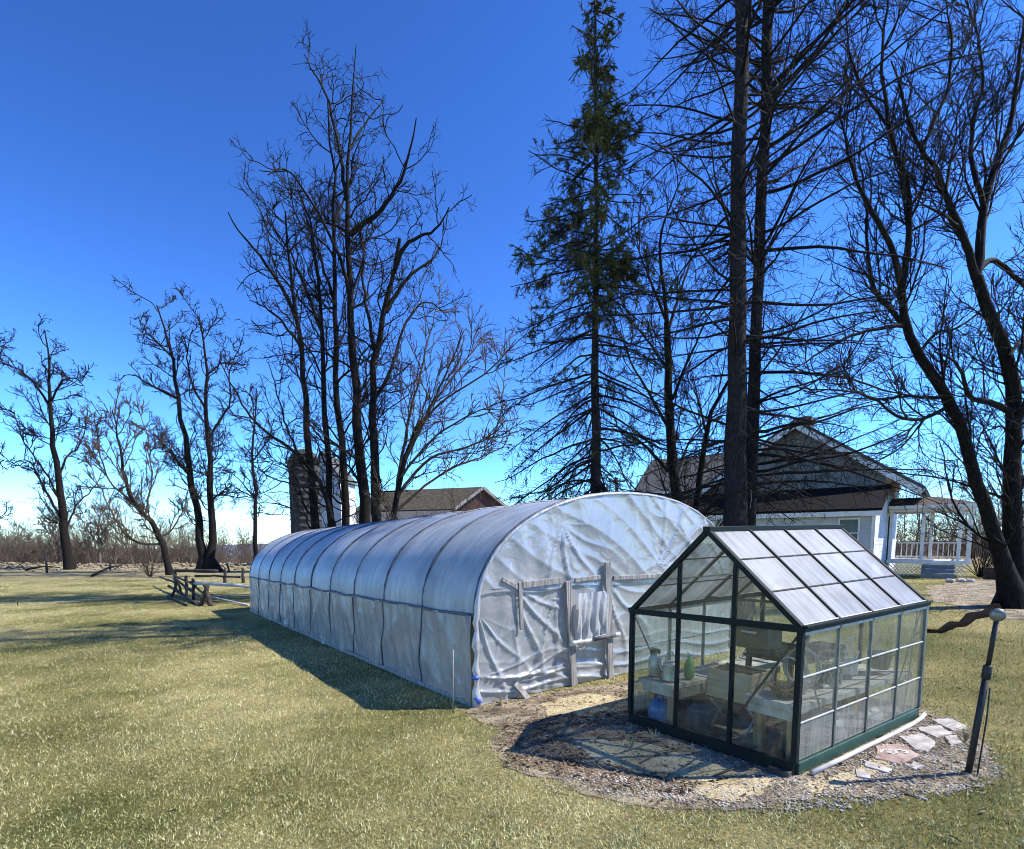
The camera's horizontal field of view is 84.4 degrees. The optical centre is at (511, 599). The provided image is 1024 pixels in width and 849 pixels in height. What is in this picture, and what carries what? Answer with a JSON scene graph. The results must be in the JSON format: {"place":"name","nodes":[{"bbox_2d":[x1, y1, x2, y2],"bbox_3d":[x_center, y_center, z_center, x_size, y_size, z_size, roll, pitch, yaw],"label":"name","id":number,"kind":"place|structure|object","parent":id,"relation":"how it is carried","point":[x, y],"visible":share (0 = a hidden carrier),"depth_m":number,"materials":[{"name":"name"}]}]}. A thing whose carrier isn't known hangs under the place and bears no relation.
{"place":"outdoors","nodes":[
{"label":"outdoors","id":0,"kind":"place"},
{"bbox_2d":[0,557,1023,848],"bbox_3d":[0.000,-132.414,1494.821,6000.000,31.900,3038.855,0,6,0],"label":"ground","id":1,"kind":"structure","parent":0,"point":[18,579],"depth_m":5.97,"materials":[{"name":"green plant"}]},
{"bbox_2d":[0,328,17,519],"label":"bare tree","id":2,"kind":"object","parent":1,"relation":"on","point":[3,446],"visible":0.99,"depth_m":49.02,"materials":[{"name":"brown plant"}]},
{"bbox_2d":[24,566,59,570],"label":"fallen limb","id":3,"kind":"object","parent":1,"relation":"on","point":[26,569],"visible":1,"depth_m":48.84,"materials":[{"name":"wood"}]},
{"bbox_2d":[44,552,47,572],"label":"fence post","id":4,"kind":"object","parent":1,"relation":"on","point":[46,565],"visible":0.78,"depth_m":45.16,"materials":[{"name":"grey wood"}]},
{"bbox_2d":[34,512,73,562],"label":"bare tree","id":5,"kind":"object","parent":1,"relation":"on","point":[44,529],"visible":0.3,"depth_m":84.22,"materials":[{"name":"plant"}]},
{"bbox_2d":[0,314,108,569],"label":"bare tree","id":6,"kind":"object","parent":1,"relation":"on","point":[62,513],"visible":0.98,"depth_m":48.52,"materials":[{"name":"brown plant"}]},
{"bbox_2d":[73,504,121,563],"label":"bare tree","id":7,"kind":"object","parent":1,"relation":"on","point":[100,541],"visible":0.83,"depth_m":79.41,"materials":[{"name":"brown plant"}]},
{"bbox_2d":[90,565,121,576],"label":"fallen limb","id":8,"kind":"object","parent":1,"relation":"on","point":[98,572],"visible":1,"depth_m":43.40,"materials":[{"name":"wood"}]},
{"bbox_2d":[0,561,250,571],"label":"rubble","id":9,"kind":"object","parent":1,"relation":"on","point":[89,565],"visible":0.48,"depth_m":51.87,"materials":[{"name":"beige stone"}]},
{"bbox_2d":[63,381,199,574],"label":"bare tree","id":10,"kind":"object","parent":1,"relation":"on","point":[133,500],"visible":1,"depth_m":41.40,"materials":[{"name":"brown plant"}]},
{"bbox_2d":[0,478,275,564],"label":"treeline","id":11,"kind":"object","parent":1,"relation":"on","point":[21,550],"visible":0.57,"depth_m":89.25,"materials":[{"name":"brown plant"}]},
{"bbox_2d":[113,540,181,576],"bbox_3d":[-25.921,-2.920,40.038,3.318,2.652,3.305,0,6,0],"label":"bare shrub","id":12,"kind":"object","parent":1,"relation":"on","point":[147,568],"visible":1,"depth_m":39.77,"materials":[{"name":"plant"}]},
{"bbox_2d":[109,275,274,572],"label":"bare tree","id":13,"kind":"object","parent":1,"relation":"on","point":[207,559],"visible":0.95,"depth_m":44.68,"materials":[{"name":"brown plant"}]},
{"bbox_2d":[159,569,249,605],"bbox_3d":[-14.115,-0.678,25.679,2.874,1.049,14.748,-4,7,-33],"label":"rail fence","id":14,"kind":"object","parent":1,"relation":"on","point":[206,597],"visible":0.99,"depth_m":22.69,"materials":[{"name":"brown wood"}]},
{"bbox_2d":[223,568,244,582],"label":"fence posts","id":15,"kind":"object","parent":1,"relation":"on","point":[242,576],"visible":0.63,"depth_m":32.85,"materials":[{"name":"brown wood"}]},
{"bbox_2d":[204,381,290,558],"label":"bare tree","id":16,"kind":"object","parent":1,"relation":"on","point":[254,516],"visible":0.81,"depth_m":39.19,"materials":[{"name":"brown plant"}]},
{"bbox_2d":[205,329,341,527],"bbox_3d":[-9.271,-5.134,22.546,4.744,10.422,3.718,0,6,0],"label":"bare tree","id":17,"kind":"object","parent":1,"relation":"on","point":[321,488],"visible":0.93,"depth_m":22.18,"materials":[{"name":"brown plant"}]},
{"bbox_2d":[228,161,368,528],"bbox_3d":[-8.456,-8.340,22.373,5.554,16.886,4.591,0,6,0],"label":"bare tree","id":18,"kind":"object","parent":1,"relation":"on","point":[313,513],"visible":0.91,"depth_m":21.78,"materials":[{"name":"brown plant"}]},
{"bbox_2d":[288,449,321,532],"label":"silo","id":19,"kind":"object","parent":1,"relation":"on","point":[297,523],"visible":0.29,"depth_m":44.44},
{"bbox_2d":[248,139,380,526],"bbox_3d":[-7.946,-8.832,22.940,3.441,17.769,5.392,3,7,29],"label":"bare tree","id":20,"kind":"object","parent":1,"relation":"on","point":[324,370],"visible":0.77,"depth_m":22.66,"materials":[{"name":"brown plant"}]},
{"bbox_2d":[227,14,442,523],"bbox_3d":[-6.579,-11.905,22.485,8.296,23.878,6.363,-5,7,-39],"label":"bare tree","id":21,"kind":"object","parent":1,"relation":"on","point":[360,466],"visible":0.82,"depth_m":22.62,"materials":[{"name":"brown plant"}]},
{"bbox_2d":[318,452,357,527],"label":"silo","id":22,"kind":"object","parent":1,"relation":"on","point":[338,513],"depth_m":51.51,"materials":[{"name":"grey concrete"}]},
{"bbox_2d":[271,59,420,525],"bbox_3d":[-7.365,-10.939,23.737,6.486,21.731,6.306,0,6,0],"label":"bare tree","id":23,"kind":"object","parent":1,"relation":"on","point":[343,473],"visible":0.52,"depth_m":23.51,"materials":[{"name":"brown plant"}]},
{"bbox_2d":[314,164,475,521],"bbox_3d":[-4.544,-8.459,22.755,6.556,16.889,5.258,0,6,0],"label":"bare tree","id":24,"kind":"object","parent":1,"relation":"on","point":[388,303],"visible":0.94,"depth_m":22.28,"materials":[{"name":"brown plant"}]},
{"bbox_2d":[398,503,452,515],"bbox_3d":[-4.444,-3.569,32.775,4.417,4.831,4.884,0,6,0],"label":"bare shrub","id":25,"kind":"object","parent":1,"relation":"on","point":[422,513],"visible":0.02,"depth_m":32.54,"materials":[{"name":"plant"}]},
{"bbox_2d":[356,487,506,523],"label":"barn","id":26,"kind":"structure","parent":1,"relation":"on","point":[429,497],"depth_m":61.60,"materials":[{"name":"brown"}]},
{"bbox_2d":[361,264,543,520],"bbox_3d":[-2.251,-6.601,21.784,7.544,13.352,6.203,0,6,0],"label":"bare tree","id":27,"kind":"object","parent":1,"relation":"on","point":[417,430],"visible":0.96,"depth_m":21.84,"materials":[{"name":"brown plant"}]},
{"bbox_2d":[452,650,453,712],"bbox_3d":[-0.693,0.992,6.632,0.024,0.805,0.016,0,6,0],"label":"garden stake","id":28,"kind":"object","parent":1,"relation":"on","point":[452,681],"visible":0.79,"depth_m":6.62,"materials":[{"name":"metal"}]},
{"bbox_2d":[433,479,521,513],"bbox_3d":[-2.410,-4.400,35.191,5.627,5.888,5.067,-2,6,-16],"label":"bare shrub","id":29,"kind":"object","parent":1,"relation":"on","point":[467,506],"visible":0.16,"depth_m":34.18,"materials":[{"name":"plant"}]},
{"bbox_2d":[249,492,732,707],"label":"plastic tunnel","id":30,"kind":"structure","parent":1,"relation":"on","point":[545,594],"depth_m":8.09,"materials":[{"name":"plastic"}]},
{"bbox_2d":[518,479,586,503],"bbox_3d":[1.683,-1.560,16.440,3.238,3.707,4.376,-3,6,-25],"label":"bare shrub","id":31,"kind":"object","parent":1,"relation":"on","point":[567,493],"visible":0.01,"depth_m":15.73,"materials":[{"name":"plant"}]},
{"bbox_2d":[192,533,987,563],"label":"treeline","id":32,"kind":"object","parent":1,"relation":"on","point":[236,555],"visible":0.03,"depth_m":112.18,"materials":[{"name":"brown plant"}]},
{"bbox_2d":[489,0,723,504],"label":"spruce tree","id":33,"kind":"object","parent":1,"relation":"on","point":[598,127],"visible":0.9,"depth_m":14.33,"materials":[{"name":"green plant"}]},
{"bbox_2d":[565,122,729,517],"bbox_3d":[4.305,-6.107,16.263,5.900,12.878,4.570,0,6,0],"label":"bare tree","id":34,"kind":"object","parent":1,"relation":"on","point":[668,389],"visible":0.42,"depth_m":16.38,"materials":[{"name":"brown plant"}]},
{"bbox_2d":[657,336,727,525],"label":"bare tree","id":35,"kind":"object","parent":1,"relation":"on","point":[707,430],"visible":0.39,"depth_m":15.69,"materials":[{"name":"brown plant"}]},
{"bbox_2d":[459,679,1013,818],"bbox_3d":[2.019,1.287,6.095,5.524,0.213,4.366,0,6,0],"label":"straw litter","id":36,"kind":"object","parent":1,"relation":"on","point":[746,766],"visible":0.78,"depth_m":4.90,"materials":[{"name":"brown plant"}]},
{"bbox_2d":[590,0,926,619],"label":"larch tree","id":37,"kind":"object","parent":1,"relation":"on","point":[735,506],"visible":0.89,"depth_m":12.48,"materials":[{"name":"brown plant"}]},
{"bbox_2d":[635,416,930,582],"bbox_3d":[13.607,-5.228,30.368,14.128,8.000,11.688,4,7,38],"label":"farmhouse","id":38,"kind":"object","parent":1,"relation":"on","point":[865,522],"visible":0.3,"depth_m":24.98,"materials":[{"name":"grey"}]},
{"bbox_2d":[769,530,787,538],"bbox_3d":[11.818,-2.956,25.009,0.750,0.550,0.048,4,7,38],"label":"window","id":39,"kind":"structure","parent":38,"relation":"in","point":[781,533],"depth_m":25.00,"materials":[{"name":"glass"}]},
{"bbox_2d":[836,518,860,547],"bbox_3d":[13.925,-2.742,23.376,0.800,1.250,0.048,4,7,38],"label":"window","id":40,"kind":"structure","parent":38,"relation":"in","point":[852,525],"depth_m":23.36,"materials":[{"name":"glass"}]},
{"bbox_2d":[886,497,977,577],"bbox_3d":[20.111,-3.004,26.931,3.538,3.720,3.520,4,7,38],"label":"porch","id":41,"kind":"object","parent":38,"relation":"attached to","point":[910,505],"visible":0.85,"depth_m":26.31,"materials":[{"name":"white paint"}]},
{"bbox_2d":[886,517,889,558],"bbox_3d":[18.546,-3.001,27.758,0.060,2.050,0.950,4,7,38],"label":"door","id":42,"kind":"structure","parent":41,"relation":"in","point":[889,517],"depth_m":27.38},
{"bbox_2d":[631,0,1013,613],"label":"larch tree","id":43,"kind":"object","parent":1,"relation":"on","point":[760,231],"visible":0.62,"depth_m":12.95,"materials":[{"name":"brown plant"}]},
{"bbox_2d":[725,0,1023,608],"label":"bare tree","id":44,"kind":"object","parent":1,"relation":"on","point":[1005,547],"visible":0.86,"depth_m":13.70,"materials":[{"name":"brown plant"}]},
{"bbox_2d":[920,564,954,578],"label":"porch steps","id":45,"kind":"structure","parent":1,"relation":"on","point":[938,571],"depth_m":25.30,"materials":[{"name":"blue paint"}]},
{"bbox_2d":[860,428,1023,561],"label":"treeline","id":46,"kind":"object","parent":1,"relation":"on","point":[900,535],"visible":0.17,"depth_m":56.25,"materials":[{"name":"brown plant"}]},
{"bbox_2d":[915,601,1002,634],"bbox_3d":[10.695,0.327,13.037,7.497,0.357,0.487,-5,7,-40],"label":"fallen limb","id":47,"kind":"object","parent":1,"relation":"on","point":[967,619],"visible":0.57,"depth_m":12.05,"materials":[{"name":"brown wood"}]},
{"bbox_2d":[937,523,992,576],"bbox_3d":[21.763,-2.556,25.763,4.008,3.111,2.961,0,6,0],"label":"bare shrub","id":48,"kind":"object","parent":1,"relation":"on","point":[984,564],"visible":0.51,"depth_m":26.07,"materials":[{"name":"brown plant"}]},
{"bbox_2d":[0,0,1023,547],"label":"sky","id":49,"kind":"structure","parent":0,"point":[118,118],"materials":[{"name":"blue"}]},
{"bbox_2d":[54,544,988,561],"bbox_3d":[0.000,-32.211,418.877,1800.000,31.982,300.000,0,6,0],"label":"hill","id":50,"kind":"structure","parent":0,"point":[250,561],"depth_m":374.08,"materials":[{"name":"brown soil"}]},
{"bbox_2d":[147,541,942,555],"bbox_3d":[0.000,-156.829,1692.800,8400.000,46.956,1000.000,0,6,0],"label":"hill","id":51,"kind":"structure","parent":0,"point":[266,544],"depth_m":1495.25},
{"bbox_2d":[467,681,989,811],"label":"dirt","id":52,"kind":"structure","parent":0,"point":[775,727],"depth_m":5.39,"materials":[{"name":"brown soil"}]},
{"bbox_2d":[513,681,529,698],"bbox_3d":[0.125,1.165,7.166,0.217,0.240,0.063,1,6,6],"label":"scrap board","id":53,"kind":"object","parent":52,"relation":"on","point":[521,690],"visible":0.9,"depth_m":7.15,"materials":[{"name":"white wood"}]},
{"bbox_2d":[540,714,584,720],"bbox_3d":[0.548,1.319,6.349,0.524,0.030,0.161,-1,6,-11],"label":"stick","id":54,"kind":"object","parent":52,"relation":"on","point":[558,715],"visible":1,"depth_m":6.35,"materials":[{"name":"wood"}]},
{"bbox_2d":[540,693,627,716],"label":"sand","id":55,"kind":"structure","parent":52,"relation":"on","point":[597,698],"depth_m":6.78,"materials":[{"name":"beige sand"}]},
{"bbox_2d":[597,735,629,740],"bbox_3d":[1.002,1.382,5.586,0.322,0.024,0.101,2,6,16],"label":"stick","id":56,"kind":"object","parent":52,"relation":"on","point":[612,739],"visible":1,"depth_m":5.57,"materials":[{"name":"wood"}]},
{"bbox_2d":[649,729,661,741],"bbox_3d":[1.389,1.324,5.510,0.122,0.142,0.158,0,6,0],"label":"weed","id":57,"kind":"object","parent":52,"relation":"on","point":[655,738],"visible":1,"depth_m":5.50,"materials":[{"name":"plant"}]},
{"bbox_2d":[577,738,734,782],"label":"stepping stones","id":58,"kind":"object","parent":52,"relation":"on","point":[606,745],"depth_m":5.04,"materials":[{"name":"grey stone"}]},
{"bbox_2d":[626,733,636,746],"bbox_3d":[1.133,1.347,5.385,0.111,0.137,0.120,1,6,14],"label":"weed","id":59,"kind":"object","parent":58,"relation":"on","point":[633,741],"visible":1,"depth_m":5.36,"materials":[{"name":"plant"}]},
{"bbox_2d":[639,741,687,763],"bbox_3d":[1.447,1.406,5.215,0.824,0.033,0.079,-5,8,-40],"label":"stick","id":60,"kind":"object","parent":58,"relation":"on","point":[648,758],"visible":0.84,"depth_m":5.15,"materials":[{"name":"wood"}]},
{"bbox_2d":[715,767,751,776],"bbox_3d":[1.836,1.441,4.736,0.378,0.024,0.084,-2,6,-19],"label":"stick","id":61,"kind":"object","parent":58,"relation":"on","point":[723,772],"visible":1,"depth_m":4.75,"materials":[{"name":"wood"}]},
{"bbox_2d":[647,694,666,722],"bbox_3d":[1.584,1.155,6.017,0.270,0.361,0.268,0,6,0],"label":"water jug","id":62,"kind":"object","parent":52,"relation":"on","point":[657,708],"visible":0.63,"depth_m":5.92,"materials":[{"name":"blue plastic"}]},
{"bbox_2d":[687,704,713,732],"bbox_3d":[1.932,1.227,5.802,0.260,0.240,0.257,0,6,0],"label":"bucket","id":63,"kind":"object","parent":52,"relation":"on","point":[700,716],"visible":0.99,"depth_m":5.72,"materials":[{"name":"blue plastic"}]},
{"bbox_2d":[639,657,782,724],"bbox_3d":[2.368,1.039,6.509,2.140,0.501,0.450,-4,7,-35],"label":"potting bench","id":64,"kind":"object","parent":52,"relation":"on","point":[653,686],"visible":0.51,"depth_m":6.04,"materials":[{"name":"beige wood"}]},
{"bbox_2d":[648,648,661,676],"bbox_3d":[1.538,0.679,6.072,0.140,0.296,0.138,0,6,0],"label":"glass jar","id":65,"kind":"object","parent":64,"relation":"on","point":[654,669],"visible":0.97,"depth_m":6.02,"materials":[{"name":"glass"}]},
{"bbox_2d":[653,651,674,681],"bbox_3d":[1.630,0.684,5.938,0.172,0.307,0.312,-2,6,-19],"label":"watering can","id":66,"kind":"object","parent":64,"relation":"on","point":[668,669],"visible":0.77,"depth_m":5.82,"materials":[{"name":"metal"}]},
{"bbox_2d":[684,652,693,678],"bbox_3d":[1.867,0.691,5.948,0.100,0.276,0.100,0,6,0],"label":"spray bottle","id":67,"kind":"object","parent":64,"relation":"on","point":[688,668],"visible":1,"depth_m":5.92,"materials":[{"name":"green plastic"}]},
{"bbox_2d":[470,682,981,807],"bbox_3d":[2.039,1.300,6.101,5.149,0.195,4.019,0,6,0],"label":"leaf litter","id":68,"kind":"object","parent":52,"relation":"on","point":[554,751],"visible":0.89,"depth_m":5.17,"materials":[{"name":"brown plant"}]},
{"bbox_2d":[706,695,753,738],"bbox_3d":[2.282,1.173,5.748,0.360,0.366,0.480,-4,7,-35],"label":"folding stand","id":69,"kind":"object","parent":52,"relation":"on","point":[723,716],"visible":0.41,"depth_m":5.75,"materials":[{"name":"metal"}]},
{"bbox_2d":[706,662,771,703],"bbox_3d":[2.288,0.846,5.706,0.340,0.299,0.500,-4,7,-35],"label":"wooden box","id":70,"kind":"object","parent":69,"relation":"on","point":[747,679],"visible":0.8,"depth_m":5.62,"materials":[{"name":"white wood"}]},
{"bbox_2d":[689,777,777,802],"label":"sand","id":71,"kind":"structure","parent":52,"relation":"on","point":[725,785],"depth_m":4.44,"materials":[{"name":"beige sand"}]},
{"bbox_2d":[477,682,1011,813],"bbox_3d":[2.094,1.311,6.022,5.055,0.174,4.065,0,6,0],"label":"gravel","id":72,"kind":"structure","parent":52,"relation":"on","point":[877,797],"depth_m":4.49,"materials":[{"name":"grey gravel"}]},
{"bbox_2d":[767,765,791,777],"bbox_3d":[2.206,1.424,4.665,0.070,0.052,0.178,-5,8,-43],"label":"timber offcut","id":73,"kind":"object","parent":52,"relation":"on","point":[775,770],"visible":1,"depth_m":4.64,"materials":[{"name":"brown wood"}]},
{"bbox_2d":[627,525,932,775],"bbox_3d":[2.797,0.272,5.961,2.493,2.148,1.930,-4,7,-35],"label":"glass greenhouse","id":74,"kind":"object","parent":52,"relation":"on","point":[888,585],"visible":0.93,"depth_m":5.52,"materials":[{"name":"clear glass"}]},
{"bbox_2d":[773,727,816,758],"bbox_3d":[2.571,1.271,5.102,0.460,0.252,0.299,-2,6,-20],"label":"plastic sack","id":75,"kind":"object","parent":52,"relation":"on","point":[806,748],"visible":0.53,"depth_m":5.00,"materials":[{"name":"white plastic"}]},
{"bbox_2d":[743,651,847,713],"bbox_3d":[3.138,0.932,6.283,0.980,0.690,0.660,-4,7,-35],"label":"tray table","id":76,"kind":"object","parent":52,"relation":"on","point":[749,656],"visible":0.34,"depth_m":6.20,"materials":[{"name":"brown wood"}]},
{"bbox_2d":[746,648,785,656],"bbox_3d":[2.784,0.561,6.194,0.280,0.062,0.300,-4,7,-35],"label":"seed tray","id":77,"kind":"object","parent":76,"relation":"on","point":[761,652],"visible":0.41,"depth_m":6.10,"materials":[{"name":"plastic"}]},
{"bbox_2d":[736,626,781,650],"bbox_3d":[2.696,0.398,6.203,0.335,0.262,0.420,-4,7,-35],"label":"plastic tub","id":78,"kind":"object","parent":77,"relation":"on","point":[759,639],"visible":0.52,"depth_m":6.07,"materials":[{"name":"grey plastic"}]},
{"bbox_2d":[781,642,795,647],"bbox_3d":[3.046,0.535,6.375,0.280,0.062,0.300,-4,7,-35],"label":"seed tray","id":79,"kind":"object","parent":76,"relation":"on","point":[785,644],"visible":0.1,"depth_m":6.38,"materials":[{"name":"plastic"}]},
{"bbox_2d":[773,648,814,659],"bbox_3d":[2.966,0.582,5.932,0.280,0.062,0.300,-4,7,-35],"label":"seed tray","id":80,"kind":"object","parent":76,"relation":"on","point":[779,653],"visible":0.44,"depth_m":5.91,"materials":[{"name":"plastic"}]},
{"bbox_2d":[790,645,830,655],"bbox_3d":[3.229,0.556,6.113,0.280,0.062,0.300,-4,7,-35],"label":"seed tray","id":81,"kind":"object","parent":76,"relation":"on","point":[816,649],"visible":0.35,"depth_m":6.11,"materials":[{"name":"plastic"}]},
{"bbox_2d":[805,641,845,650],"bbox_3d":[3.492,0.530,6.293,0.280,0.062,0.300,-4,7,-35],"label":"seed tray","id":82,"kind":"object","parent":76,"relation":"on","point":[827,645],"visible":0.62,"depth_m":6.29,"materials":[{"name":"plastic"}]},
{"bbox_2d":[803,708,847,744],"bbox_3d":[3.063,1.207,5.488,0.533,0.273,0.373,-2,6,-15],"label":"plastic sack","id":83,"kind":"object","parent":52,"relation":"on","point":[823,738],"visible":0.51,"depth_m":5.33,"materials":[{"name":"white plastic"}]},
{"bbox_2d":[743,664,911,760],"bbox_3d":[3.154,1.085,5.551,2.260,0.557,0.500,-4,7,-35],"label":"potting bench","id":84,"kind":"object","parent":52,"relation":"on","point":[762,703],"visible":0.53,"depth_m":5.10,"materials":[{"name":"beige wood"}]},
{"bbox_2d":[764,656,812,696],"bbox_3d":[2.450,0.676,5.011,0.342,0.337,0.340,0,6,0],"label":"wicker basket","id":85,"kind":"object","parent":84,"relation":"on","point":[782,688],"visible":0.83,"depth_m":4.99,"materials":[{"name":"wicker"}]},
{"bbox_2d":[783,647,821,686],"bbox_3d":[2.660,0.623,5.172,0.049,0.371,0.354,-4,7,-35],"label":"hose coil","id":86,"kind":"object","parent":84,"relation":"on","point":[785,665],"visible":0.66,"depth_m":5.21,"materials":[{"name":"rubber"}]},
{"bbox_2d":[803,682,831,688],"bbox_3d":[2.825,0.791,5.268,0.098,0.036,0.264,-4,7,-34],"label":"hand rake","id":87,"kind":"object","parent":84,"relation":"on","point":[824,686],"visible":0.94,"depth_m":5.20,"materials":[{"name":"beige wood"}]},
{"bbox_2d":[815,649,845,685],"bbox_3d":[3.011,0.639,5.345,0.259,0.319,0.260,0,6,0],"label":"lattice basket","id":88,"kind":"object","parent":84,"relation":"on","point":[826,677],"visible":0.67,"depth_m":5.28,"materials":[{"name":"white plastic"}]},
{"bbox_2d":[840,637,859,674],"bbox_3d":[3.416,0.558,5.718,0.169,0.375,0.279,4,7,33],"label":"watering can","id":89,"kind":"object","parent":84,"relation":"on","point":[851,669],"visible":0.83,"depth_m":5.62,"materials":[{"name":"metal"}]},
{"bbox_2d":[871,650,894,669],"bbox_3d":[3.821,0.631,5.861,0.240,0.175,0.240,0,6,0],"label":"plant pot","id":90,"kind":"object","parent":84,"relation":"on","point":[881,662],"visible":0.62,"depth_m":5.79,"materials":[{"name":"grey plastic"}]},
{"bbox_2d":[804,759,891,793],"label":"sand","id":91,"kind":"structure","parent":52,"relation":"on","point":[848,774],"depth_m":4.52,"materials":[{"name":"beige sand"}]},
{"bbox_2d":[844,704,879,728],"bbox_3d":[3.645,1.194,5.869,0.413,0.189,0.397,0,6,0],"label":"plastic sack","id":92,"kind":"object","parent":52,"relation":"on","point":[873,712],"visible":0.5,"depth_m":5.73,"materials":[{"name":"plastic"}]},
{"bbox_2d":[855,769,870,779],"bbox_3d":[2.858,1.434,4.597,0.098,0.036,0.183,3,6,28],"label":"flagstone","id":93,"kind":"object","parent":52,"relation":"on","point":[862,774],"visible":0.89,"depth_m":4.57,"materials":[{"name":"stone"}]},
{"bbox_2d":[810,712,926,774],"bbox_3d":[3.436,1.323,5.298,2.381,0.101,0.088,-4,7,-36],"label":"edging pipe","id":94,"kind":"object","parent":52,"relation":"on","point":[844,757],"visible":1,"depth_m":5.12,"materials":[{"name":"white plastic"}]},
{"bbox_2d":[862,760,891,774],"bbox_3d":[3.057,1.414,4.733,0.140,0.037,0.279,-4,7,-35],"label":"flagstone","id":95,"kind":"object","parent":52,"relation":"on","point":[874,766],"visible":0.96,"depth_m":4.71,"materials":[{"name":"stone"}]},
{"bbox_2d":[874,743,919,764],"bbox_3d":[3.396,1.371,5.037,0.552,0.050,0.337,-4,7,-32],"label":"flagstone","id":96,"kind":"object","parent":52,"relation":"on","point":[901,752],"visible":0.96,"depth_m":4.98,"materials":[{"name":"pink stone"}]},
{"bbox_2d":[904,762,924,770],"bbox_3d":[3.370,1.405,4.726,0.164,0.037,0.101,-3,7,-29],"label":"flagstone","id":97,"kind":"object","parent":52,"relation":"on","point":[915,765],"visible":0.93,"depth_m":4.72,"materials":[{"name":"stone"}]},
{"bbox_2d":[898,733,934,751],"bbox_3d":[3.804,1.339,5.256,0.264,0.042,0.542,1,6,13],"label":"flagstone","id":98,"kind":"object","parent":52,"relation":"on","point":[911,740],"visible":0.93,"depth_m":5.25,"materials":[{"name":"grey stone"}]},
{"bbox_2d":[918,725,952,737],"bbox_3d":[4.167,1.302,5.522,0.316,0.041,0.336,0,6,0],"label":"flagstone","id":99,"kind":"object","parent":52,"relation":"on","point":[935,731],"visible":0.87,"depth_m":5.51,"materials":[{"name":"stone"}]},
{"bbox_2d":[931,718,966,731],"bbox_3d":[4.435,1.276,5.705,0.258,0.039,0.390,0,6,0],"label":"flagstone","id":100,"kind":"object","parent":52,"relation":"on","point":[948,722],"visible":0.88,"depth_m":5.71,"materials":[{"name":"stone"}]},
{"bbox_2d":[944,735,961,745],"bbox_3d":[4.127,1.328,5.277,0.113,0.039,0.342,3,7,29],"label":"flagstone","id":101,"kind":"object","parent":52,"relation":"on","point":[954,739],"visible":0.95,"depth_m":5.28,"materials":[{"name":"stone"}]},
{"bbox_2d":[962,728,971,740],"bbox_3d":[4.258,1.264,5.265,0.110,0.139,0.088,-5,8,-43],"label":"weed","id":102,"kind":"object","parent":52,"relation":"on","point":[966,736],"visible":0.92,"depth_m":5.26,"materials":[{"name":"plant"}]},
{"bbox_2d":[965,608,1006,774],"bbox_3d":[3.724,0.784,4.445,0.113,1.450,0.199,0,6,0],"label":"garden pole","id":103,"kind":"object","parent":52,"relation":"on","point":[997,615],"visible":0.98,"depth_m":4.44,"materials":[{"name":"metal"}]},
{"bbox_2d":[921,579,1023,619],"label":"dirt","id":104,"kind":"structure","parent":0,"point":[991,588],"depth_m":17.61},
{"bbox_2d":[945,578,974,582],"bbox_3d":[18.116,-0.768,22.945,0.992,0.147,0.687,0,6,0],"label":"rock edging","id":105,"kind":"object","parent":104,"relation":"on","point":[959,580],"visible":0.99,"depth_m":22.73,"materials":[{"name":"white stone"}]},
{"bbox_2d":[983,567,994,579],"bbox_3d":[21.050,-1.113,24.361,0.900,0.510,0.700,0,6,0],"label":"planter box","id":106,"kind":"object","parent":104,"relation":"on","point":[988,572],"visible":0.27,"depth_m":24.41,"materials":[{"name":"brown wood"}]}
]}

